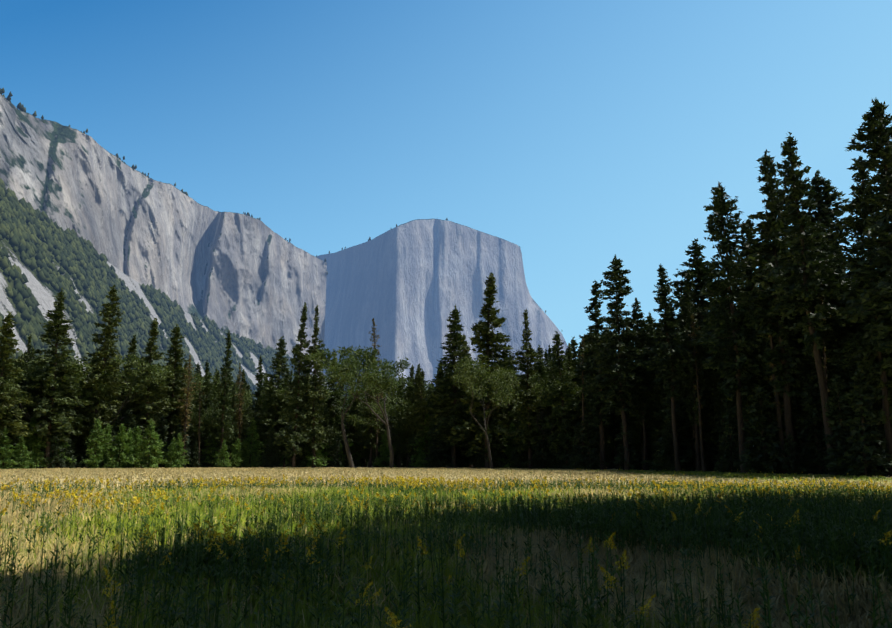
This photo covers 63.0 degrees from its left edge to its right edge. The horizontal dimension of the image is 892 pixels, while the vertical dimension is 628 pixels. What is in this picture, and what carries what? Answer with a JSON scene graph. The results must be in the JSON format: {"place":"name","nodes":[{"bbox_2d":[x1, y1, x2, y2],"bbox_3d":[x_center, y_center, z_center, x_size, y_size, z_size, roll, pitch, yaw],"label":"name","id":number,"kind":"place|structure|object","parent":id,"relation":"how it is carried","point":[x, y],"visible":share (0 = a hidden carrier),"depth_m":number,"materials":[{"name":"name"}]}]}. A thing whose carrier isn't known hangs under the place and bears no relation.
{"place":"outdoors","nodes":[
{"label":"outdoors","id":0,"kind":"place"},
{"bbox_2d":[0,94,326,371],"bbox_3d":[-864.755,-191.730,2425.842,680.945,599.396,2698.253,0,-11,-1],"label":"valley wall","id":1,"kind":"structure","parent":0,"point":[257,281],"depth_m":2179.35,"materials":[{"name":"stone"}]},
{"bbox_2d":[0,221,347,399],"bbox_3d":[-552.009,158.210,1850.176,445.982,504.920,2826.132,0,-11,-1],"label":"talus slope","id":2,"kind":"structure","parent":0,"point":[44,293],"depth_m":1107.91,"materials":[{"name":"grey stone"}]},
{"bbox_2d":[0,178,347,405],"bbox_3d":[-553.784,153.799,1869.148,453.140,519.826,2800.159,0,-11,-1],"label":"slope trees","id":3,"kind":"object","parent":2,"relation":"on","point":[25,229],"visible":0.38,"depth_m":1337.96,"materials":[{"name":"green plant"}]},
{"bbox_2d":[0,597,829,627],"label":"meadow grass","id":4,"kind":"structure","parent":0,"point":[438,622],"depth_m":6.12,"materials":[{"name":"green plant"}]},
{"bbox_2d":[0,465,891,627],"bbox_3d":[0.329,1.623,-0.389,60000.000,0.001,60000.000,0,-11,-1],"label":"ground","id":5,"kind":"structure","parent":0,"point":[118,482],"depth_m":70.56,"materials":[{"name":"green plant"}]},
{"bbox_2d":[0,428,19,468],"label":"young tree","id":6,"kind":"object","parent":5,"relation":"on","point":[5,461],"visible":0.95,"depth_m":133.29,"materials":[{"name":"green plant"}]},
{"bbox_2d":[0,311,34,446],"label":"fir tree","id":7,"kind":"object","parent":5,"relation":"on","point":[6,351],"visible":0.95,"depth_m":136.91,"materials":[{"name":"green plant"}]},
{"bbox_2d":[7,436,32,468],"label":"young tree","id":8,"kind":"object","parent":5,"relation":"on","point":[18,458],"visible":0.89,"depth_m":135.85,"materials":[{"name":"green plant"}]},
{"bbox_2d":[18,417,49,468],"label":"young tree","id":9,"kind":"object","parent":5,"relation":"on","point":[34,445],"visible":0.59,"depth_m":140.04,"materials":[{"name":"green plant"}]},
{"bbox_2d":[0,359,82,467],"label":"oak tree","id":10,"kind":"object","parent":5,"relation":"on","point":[16,365],"visible":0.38,"depth_m":143.13,"materials":[{"name":"green plant"}]},
{"bbox_2d":[40,412,66,467],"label":"tree","id":11,"kind":"object","parent":5,"relation":"on","point":[58,460],"visible":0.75,"depth_m":142.98,"materials":[{"name":"green plant"}]},
{"bbox_2d":[19,287,93,468],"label":"fir tree","id":12,"kind":"object","parent":5,"relation":"on","point":[47,420],"visible":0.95,"depth_m":144.59,"materials":[{"name":"green plant"}]},
{"bbox_2d":[13,370,122,411],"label":"oak tree","id":13,"kind":"object","parent":5,"relation":"on","point":[102,389],"visible":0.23,"depth_m":152.18,"materials":[{"name":"green plant"}]},
{"bbox_2d":[66,367,91,454],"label":"fir tree","id":14,"kind":"object","parent":5,"relation":"on","point":[78,440],"visible":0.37,"depth_m":152.66,"materials":[{"name":"green plant"}]},
{"bbox_2d":[81,418,106,467],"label":"young tree","id":15,"kind":"object","parent":5,"relation":"on","point":[95,459],"visible":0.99,"depth_m":143.64,"materials":[{"name":"green plant"}]},
{"bbox_2d":[66,284,125,464],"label":"cedar tree","id":16,"kind":"object","parent":5,"relation":"on","point":[100,365],"visible":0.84,"depth_m":154.46,"materials":[{"name":"green plant"}]},
{"bbox_2d":[98,424,112,467],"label":"young tree","id":17,"kind":"object","parent":5,"relation":"on","point":[107,435],"visible":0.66,"depth_m":147.37,"materials":[{"name":"green plant"}]},
{"bbox_2d":[101,423,132,468],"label":"young tree","id":18,"kind":"object","parent":5,"relation":"on","point":[119,448],"visible":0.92,"depth_m":145.05,"materials":[{"name":"green plant"}]},
{"bbox_2d":[49,353,185,441],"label":"oak tree","id":19,"kind":"object","parent":5,"relation":"on","point":[155,378],"visible":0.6,"depth_m":154.11,"materials":[{"name":"green plant"}]},
{"bbox_2d":[118,334,136,402],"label":"fir tree","id":20,"kind":"object","parent":5,"relation":"on","point":[132,343],"visible":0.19,"depth_m":170.89,"materials":[{"name":"green plant"}]},
{"bbox_2d":[114,409,144,467],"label":"tree","id":21,"kind":"object","parent":5,"relation":"on","point":[132,423],"visible":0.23,"depth_m":155.40,"materials":[{"name":"green plant"}]},
{"bbox_2d":[124,318,171,453],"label":"fir tree","id":22,"kind":"object","parent":5,"relation":"on","point":[150,350],"visible":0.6,"depth_m":160.51,"materials":[{"name":"green plant"}]},
{"bbox_2d":[130,418,167,468],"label":"young tree","id":23,"kind":"object","parent":5,"relation":"on","point":[146,458],"visible":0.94,"depth_m":146.38,"materials":[{"name":"green plant"}]},
{"bbox_2d":[153,414,169,467],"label":"tree","id":24,"kind":"object","parent":5,"relation":"on","point":[161,438],"visible":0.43,"depth_m":158.94,"materials":[{"name":"green plant"}]},
{"bbox_2d":[164,434,188,467],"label":"young tree","id":25,"kind":"object","parent":5,"relation":"on","point":[176,461],"visible":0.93,"depth_m":151.06,"materials":[{"name":"green plant"}]},
{"bbox_2d":[153,323,200,450],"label":"fir tree","id":26,"kind":"object","parent":5,"relation":"on","point":[176,350],"visible":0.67,"depth_m":167.22,"materials":[{"name":"green plant"}]},
{"bbox_2d":[165,412,193,466],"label":"tree","id":27,"kind":"object","parent":5,"relation":"on","point":[188,457],"visible":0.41,"depth_m":158.93,"materials":[{"name":"green plant"}]},
{"bbox_2d":[177,355,197,467],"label":"dry tree","id":28,"kind":"object","parent":5,"relation":"on","point":[185,418],"visible":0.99,"depth_m":159.66,"materials":[{"name":"green plant"}]},
{"bbox_2d":[143,368,247,412],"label":"oak tree","id":29,"kind":"object","parent":5,"relation":"on","point":[196,389],"visible":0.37,"depth_m":172.80,"materials":[{"name":"green plant"}]},
{"bbox_2d":[193,360,216,441],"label":"fir tree","id":30,"kind":"object","parent":5,"relation":"on","point":[207,400],"visible":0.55,"depth_m":171.89,"materials":[{"name":"green plant"}]},
{"bbox_2d":[209,330,237,463],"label":"fir tree","id":31,"kind":"object","parent":5,"relation":"on","point":[226,419],"visible":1,"depth_m":163.78,"materials":[{"name":"green plant"}]},
{"bbox_2d":[215,439,231,467],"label":"young tree","id":32,"kind":"object","parent":5,"relation":"on","point":[225,460],"visible":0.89,"depth_m":155.67,"materials":[{"name":"green plant"}]},
{"bbox_2d":[220,384,237,461],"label":"cedar tree","id":33,"kind":"object","parent":5,"relation":"on","point":[234,438],"visible":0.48,"depth_m":169.47,"materials":[{"name":"green plant"}]},
{"bbox_2d":[229,438,242,467],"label":"young tree","id":34,"kind":"object","parent":5,"relation":"on","point":[235,459],"visible":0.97,"depth_m":161.45,"materials":[{"name":"green plant"}]},
{"bbox_2d":[233,363,245,466],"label":"dry tree","id":35,"kind":"object","parent":5,"relation":"on","point":[239,425],"visible":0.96,"depth_m":167.83,"materials":[{"name":"green plant"}]},
{"bbox_2d":[237,417,265,467],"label":"young tree","id":36,"kind":"object","parent":5,"relation":"on","point":[251,440],"visible":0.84,"depth_m":166.99,"materials":[{"name":"green plant"}]},
{"bbox_2d":[242,355,267,461],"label":"cedar tree","id":37,"kind":"object","parent":5,"relation":"on","point":[259,376],"visible":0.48,"depth_m":178.80,"materials":[{"name":"green plant"}]},
{"bbox_2d":[258,427,283,467],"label":"tree","id":38,"kind":"object","parent":5,"relation":"on","point":[267,453],"visible":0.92,"depth_m":165.14,"materials":[{"name":"green plant"}]},
{"bbox_2d":[249,336,300,452],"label":"fir tree","id":39,"kind":"object","parent":5,"relation":"on","point":[281,365],"visible":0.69,"depth_m":173.70,"materials":[{"name":"green plant"}]},
{"bbox_2d":[271,302,316,466],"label":"fir tree","id":40,"kind":"object","parent":5,"relation":"on","point":[298,402],"visible":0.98,"depth_m":166.05,"materials":[{"name":"green plant"}]},
{"bbox_2d":[256,382,336,421],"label":"oak tree","id":41,"kind":"object","parent":5,"relation":"on","point":[268,405],"visible":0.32,"depth_m":174.57,"materials":[{"name":"green plant"}]},
{"bbox_2d":[299,305,332,466],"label":"cedar tree","id":42,"kind":"object","parent":5,"relation":"on","point":[318,433],"visible":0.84,"depth_m":167.83,"materials":[{"name":"green plant"}]},
{"bbox_2d":[300,438,333,466],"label":"shrub","id":43,"kind":"object","parent":5,"relation":"on","point":[318,461],"visible":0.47,"depth_m":168.16,"materials":[{"name":"green plant"}]},
{"bbox_2d":[316,349,352,466],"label":"fir tree","id":44,"kind":"object","parent":5,"relation":"on","point":[337,409],"visible":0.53,"depth_m":181.97,"materials":[{"name":"green plant"}]},
{"bbox_2d":[341,386,362,462],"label":"fir tree","id":45,"kind":"object","parent":5,"relation":"on","point":[353,430],"visible":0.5,"depth_m":186.09,"materials":[{"name":"green plant"}]},
{"bbox_2d":[305,345,399,467],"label":"oak tree","id":46,"kind":"object","parent":5,"relation":"on","point":[368,356],"visible":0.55,"depth_m":154.00,"materials":[{"name":"green plant"}]},
{"bbox_2d":[320,354,413,467],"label":"oak tree","id":47,"kind":"object","parent":5,"relation":"on","point":[388,388],"visible":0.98,"depth_m":146.15,"materials":[{"name":"green plant"}]},
{"bbox_2d":[357,386,383,466],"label":"fir tree","id":48,"kind":"object","parent":5,"relation":"on","point":[371,435],"visible":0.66,"depth_m":170.58,"materials":[{"name":"green plant"}]},
{"bbox_2d":[374,429,395,466],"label":"young tree","id":49,"kind":"object","parent":5,"relation":"on","point":[384,449],"visible":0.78,"depth_m":165.83,"materials":[{"name":"green plant"}]},
{"bbox_2d":[348,396,427,466],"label":"oak tree","id":50,"kind":"object","parent":5,"relation":"on","point":[354,417],"visible":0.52,"depth_m":167.00,"materials":[{"name":"green plant"}]},
{"bbox_2d":[387,397,406,466],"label":"fir tree","id":51,"kind":"object","parent":5,"relation":"on","point":[395,426],"visible":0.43,"depth_m":171.20,"materials":[{"name":"green plant"}]},
{"bbox_2d":[401,374,420,466],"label":"cedar tree","id":52,"kind":"object","parent":5,"relation":"on","point":[410,449],"visible":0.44,"depth_m":166.59,"materials":[{"name":"green plant"}]},
{"bbox_2d":[413,365,434,467],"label":"fir tree","id":53,"kind":"object","parent":5,"relation":"on","point":[421,417],"visible":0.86,"depth_m":163.98,"materials":[{"name":"green plant"}]},
{"bbox_2d":[316,219,567,392],"bbox_3d":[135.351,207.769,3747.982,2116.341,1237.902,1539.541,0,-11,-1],"label":"rock cliff","id":54,"kind":"structure","parent":5,"relation":"on","point":[408,286],"depth_m":3429.92,"materials":[{"name":"stone"}]},
{"bbox_2d":[0,88,545,312],"bbox_3d":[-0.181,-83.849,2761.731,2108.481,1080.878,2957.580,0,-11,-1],"label":"trees","id":55,"kind":"object","parent":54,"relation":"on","point":[20,106],"visible":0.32,"depth_m":1798.97,"materials":[{"name":"green plant"}]},
{"bbox_2d":[0,468,891,627],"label":"goldenrod flowers","id":56,"kind":"object","parent":5,"relation":"on","point":[393,617],"visible":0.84,"depth_m":21.45,"materials":[{"name":"yellow plant"}]},
{"bbox_2d":[0,468,891,627],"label":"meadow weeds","id":57,"kind":"object","parent":5,"relation":"on","point":[831,523],"visible":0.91,"depth_m":9.98,"materials":[{"name":"green plant"}]},
{"bbox_2d":[421,304,480,467],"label":"fir tree","id":58,"kind":"object","parent":5,"relation":"on","point":[454,414],"visible":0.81,"depth_m":158.34,"materials":[{"name":"green plant"}]},
{"bbox_2d":[444,272,519,467],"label":"fir tree","id":59,"kind":"object","parent":5,"relation":"on","point":[489,315],"visible":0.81,"depth_m":151.86,"materials":[{"name":"green plant"}]},
{"bbox_2d":[451,355,519,468],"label":"oak tree","id":60,"kind":"object","parent":5,"relation":"on","point":[497,383],"visible":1,"depth_m":135.40,"materials":[{"name":"green plant"}]},
{"bbox_2d":[480,417,508,467],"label":"tree","id":61,"kind":"object","parent":5,"relation":"on","point":[497,463],"visible":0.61,"depth_m":148.20,"materials":[{"name":"green plant"}]},
{"bbox_2d":[500,342,521,453],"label":"fir tree","id":62,"kind":"object","parent":5,"relation":"on","point":[509,411],"visible":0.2,"depth_m":159.31,"materials":[{"name":"green plant"}]},
{"bbox_2d":[507,308,548,468],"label":"cedar tree","id":63,"kind":"object","parent":5,"relation":"on","point":[529,354],"visible":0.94,"depth_m":143.73,"materials":[{"name":"green plant"}]},
{"bbox_2d":[521,345,553,446],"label":"fir tree","id":64,"kind":"object","parent":5,"relation":"on","point":[540,367],"visible":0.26,"depth_m":149.93,"materials":[{"name":"green plant"}]},
{"bbox_2d":[503,373,592,443],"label":"oak tree","id":65,"kind":"object","parent":5,"relation":"on","point":[540,391],"visible":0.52,"depth_m":137.65,"materials":[{"name":"green plant"}]},
{"bbox_2d":[542,331,589,467],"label":"fir tree","id":66,"kind":"object","parent":5,"relation":"on","point":[559,361],"visible":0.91,"depth_m":136.67,"materials":[{"name":"green plant"}]},
{"bbox_2d":[551,343,585,461],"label":"fir tree","id":67,"kind":"object","parent":5,"relation":"on","point":[569,355],"visible":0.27,"depth_m":139.66,"materials":[{"name":"green plant"}]},
{"bbox_2d":[553,337,592,447],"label":"fir tree","id":68,"kind":"object","parent":5,"relation":"on","point":[574,351],"visible":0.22,"depth_m":142.63,"materials":[{"name":"green plant"}]},
{"bbox_2d":[571,413,607,469],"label":"tree","id":69,"kind":"object","parent":5,"relation":"on","point":[590,457],"visible":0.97,"depth_m":126.88,"materials":[{"name":"green plant"}]},
{"bbox_2d":[574,281,617,469],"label":"pine tree","id":70,"kind":"object","parent":5,"relation":"on","point":[598,404],"visible":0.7,"depth_m":128.64,"materials":[{"name":"green plant"}]},
{"bbox_2d":[586,413,614,456],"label":"cedar tree","id":71,"kind":"object","parent":5,"relation":"on","point":[608,450],"visible":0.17,"depth_m":133.15,"materials":[{"name":"green plant"}]},
{"bbox_2d":[607,400,625,468],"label":"pine tree","id":72,"kind":"object","parent":5,"relation":"on","point":[614,429],"visible":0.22,"depth_m":134.27,"materials":[{"name":"green plant"}]},
{"bbox_2d":[584,255,654,469],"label":"pine tree","id":73,"kind":"object","parent":5,"relation":"on","point":[616,392],"visible":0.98,"depth_m":120.80,"materials":[{"name":"green plant"}]},
{"bbox_2d":[612,411,642,469],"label":"tree","id":74,"kind":"object","parent":5,"relation":"on","point":[619,458],"visible":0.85,"depth_m":119.03,"materials":[{"name":"green plant"}]},
{"bbox_2d":[621,298,657,469],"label":"pine tree","id":75,"kind":"object","parent":5,"relation":"on","point":[642,324],"visible":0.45,"depth_m":123.28,"materials":[{"name":"green plant"}]},
{"bbox_2d":[627,367,660,461],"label":"cedar tree","id":76,"kind":"object","parent":5,"relation":"on","point":[638,437],"visible":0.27,"depth_m":121.66,"materials":[{"name":"green plant"}]},
{"bbox_2d":[628,332,663,469],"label":"pine tree","id":77,"kind":"object","parent":5,"relation":"on","point":[642,410],"visible":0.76,"depth_m":120.46,"materials":[{"name":"green plant"}]},
{"bbox_2d":[638,398,671,469],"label":"tree","id":78,"kind":"object","parent":5,"relation":"on","point":[659,436],"visible":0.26,"depth_m":118.17,"materials":[{"name":"green plant"}]},
{"bbox_2d":[636,264,698,470],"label":"pine tree","id":79,"kind":"object","parent":5,"relation":"on","point":[666,359],"visible":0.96,"depth_m":108.79,"materials":[{"name":"green plant"}]},
{"bbox_2d":[654,428,686,470],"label":"tree","id":80,"kind":"object","parent":5,"relation":"on","point":[669,462],"visible":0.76,"depth_m":108.21,"materials":[{"name":"green plant"}]},
{"bbox_2d":[650,394,700,470],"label":"tree","id":81,"kind":"object","parent":5,"relation":"on","point":[684,454],"visible":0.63,"depth_m":109.02,"materials":[{"name":"green plant"}]},
{"bbox_2d":[661,398,717,470],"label":"tree","id":82,"kind":"object","parent":5,"relation":"on","point":[684,434],"visible":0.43,"depth_m":109.96,"materials":[{"name":"green plant"}]},
{"bbox_2d":[672,269,712,471],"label":"pine tree","id":83,"kind":"object","parent":5,"relation":"on","point":[692,403],"visible":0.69,"depth_m":108.74,"materials":[{"name":"green plant"}]},
{"bbox_2d":[674,302,714,470],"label":"pine tree","id":84,"kind":"object","parent":5,"relation":"on","point":[683,324],"visible":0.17,"depth_m":110.94,"materials":[{"name":"green plant"}]},
{"bbox_2d":[689,313,705,471],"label":"snag tree","id":85,"kind":"object","parent":5,"relation":"on","point":[700,425],"visible":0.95,"depth_m":105.83,"materials":[{"name":"brown plant"}]},
{"bbox_2d":[669,238,736,382],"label":"pine tree","id":86,"kind":"object","parent":5,"relation":"on","point":[700,271],"visible":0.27,"depth_m":120.80,"materials":[{"name":"green plant"}]},
{"bbox_2d":[685,395,722,470],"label":"tree","id":87,"kind":"object","parent":5,"relation":"on","point":[706,449],"visible":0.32,"depth_m":109.28,"materials":[{"name":"green plant"}]},
{"bbox_2d":[691,181,775,472],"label":"pine tree","id":88,"kind":"object","parent":5,"relation":"on","point":[737,361],"visible":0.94,"depth_m":97.22,"materials":[{"name":"green plant"}]},
{"bbox_2d":[710,217,762,466],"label":"pine tree","id":89,"kind":"object","parent":5,"relation":"on","point":[747,235],"visible":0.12,"depth_m":109.32,"materials":[{"name":"green plant"}]},
{"bbox_2d":[718,306,755,449],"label":"cedar tree","id":90,"kind":"object","parent":5,"relation":"on","point":[734,414],"visible":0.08,"depth_m":101.98,"materials":[{"name":"green plant"}]},
{"bbox_2d":[719,149,817,473],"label":"pine tree","id":91,"kind":"object","parent":5,"relation":"on","point":[788,361],"visible":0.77,"depth_m":92.16,"materials":[{"name":"green plant"}]},
{"bbox_2d":[736,384,801,473],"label":"tree","id":92,"kind":"object","parent":5,"relation":"on","point":[772,447],"visible":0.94,"depth_m":88.69,"materials":[{"name":"green plant"}]},
{"bbox_2d":[742,291,807,442],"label":"cedar tree","id":93,"kind":"object","parent":5,"relation":"on","point":[764,380],"visible":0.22,"depth_m":96.14,"materials":[{"name":"green plant"}]},
{"bbox_2d":[756,245,795,473],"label":"snag tree","id":94,"kind":"object","parent":5,"relation":"on","point":[779,418],"visible":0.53,"depth_m":89.55,"materials":[{"name":"brown plant"}]},
{"bbox_2d":[754,252,823,426],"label":"pine tree","id":95,"kind":"object","parent":5,"relation":"on","point":[800,378],"visible":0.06,"depth_m":95.13,"materials":[{"name":"green plant"}]},
{"bbox_2d":[757,132,861,475],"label":"pine tree","id":96,"kind":"object","parent":5,"relation":"on","point":[812,293],"visible":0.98,"depth_m":84.71,"materials":[{"name":"green plant"}]},
{"bbox_2d":[796,369,839,473],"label":"tree","id":97,"kind":"object","parent":5,"relation":"on","point":[815,432],"visible":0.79,"depth_m":86.94,"materials":[{"name":"green plant"}]},
{"bbox_2d":[790,170,852,374],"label":"pine tree","id":98,"kind":"object","parent":5,"relation":"on","point":[824,214],"visible":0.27,"depth_m":95.73,"materials":[{"name":"green plant"}]},
{"bbox_2d":[792,279,856,445],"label":"cedar tree","id":99,"kind":"object","parent":5,"relation":"on","point":[830,366],"visible":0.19,"depth_m":88.16,"materials":[{"name":"green plant"}]},
{"bbox_2d":[813,238,864,429],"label":"pine tree","id":100,"kind":"object","parent":5,"relation":"on","point":[837,329],"visible":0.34,"depth_m":87.84,"materials":[{"name":"green plant"}]},
{"bbox_2d":[812,374,867,475],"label":"tree","id":101,"kind":"object","parent":5,"relation":"on","point":[835,409],"visible":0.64,"depth_m":79.39,"materials":[{"name":"green plant"}]},
{"bbox_2d":[834,266,866,401],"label":"pine tree","id":102,"kind":"object","parent":5,"relation":"on","point":[862,324],"visible":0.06,"depth_m":87.56,"materials":[{"name":"green plant"}]},
{"bbox_2d":[826,155,891,475],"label":"pine tree","id":103,"kind":"object","parent":5,"relation":"on","point":[864,211],"visible":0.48,"depth_m":79.23,"materials":[{"name":"green plant"}]},
{"bbox_2d":[826,371,891,476],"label":"tree","id":104,"kind":"object","parent":5,"relation":"on","point":[861,464],"visible":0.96,"depth_m":74.26,"materials":[{"name":"green plant"}]},
{"bbox_2d":[828,280,891,425],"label":"pine tree","id":105,"kind":"object","parent":5,"relation":"on","point":[848,348],"visible":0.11,"depth_m":80.97,"materials":[{"name":"green plant"}]},
{"bbox_2d":[834,98,891,368],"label":"pine tree","id":106,"kind":"object","parent":5,"relation":"on","point":[876,138],"visible":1,"depth_m":74.13,"materials":[{"name":"green plant"}]},
{"bbox_2d":[0,0,891,357],"label":"sky","id":107,"kind":"structure","parent":0,"point":[578,135],"materials":[{"name":"blue"}]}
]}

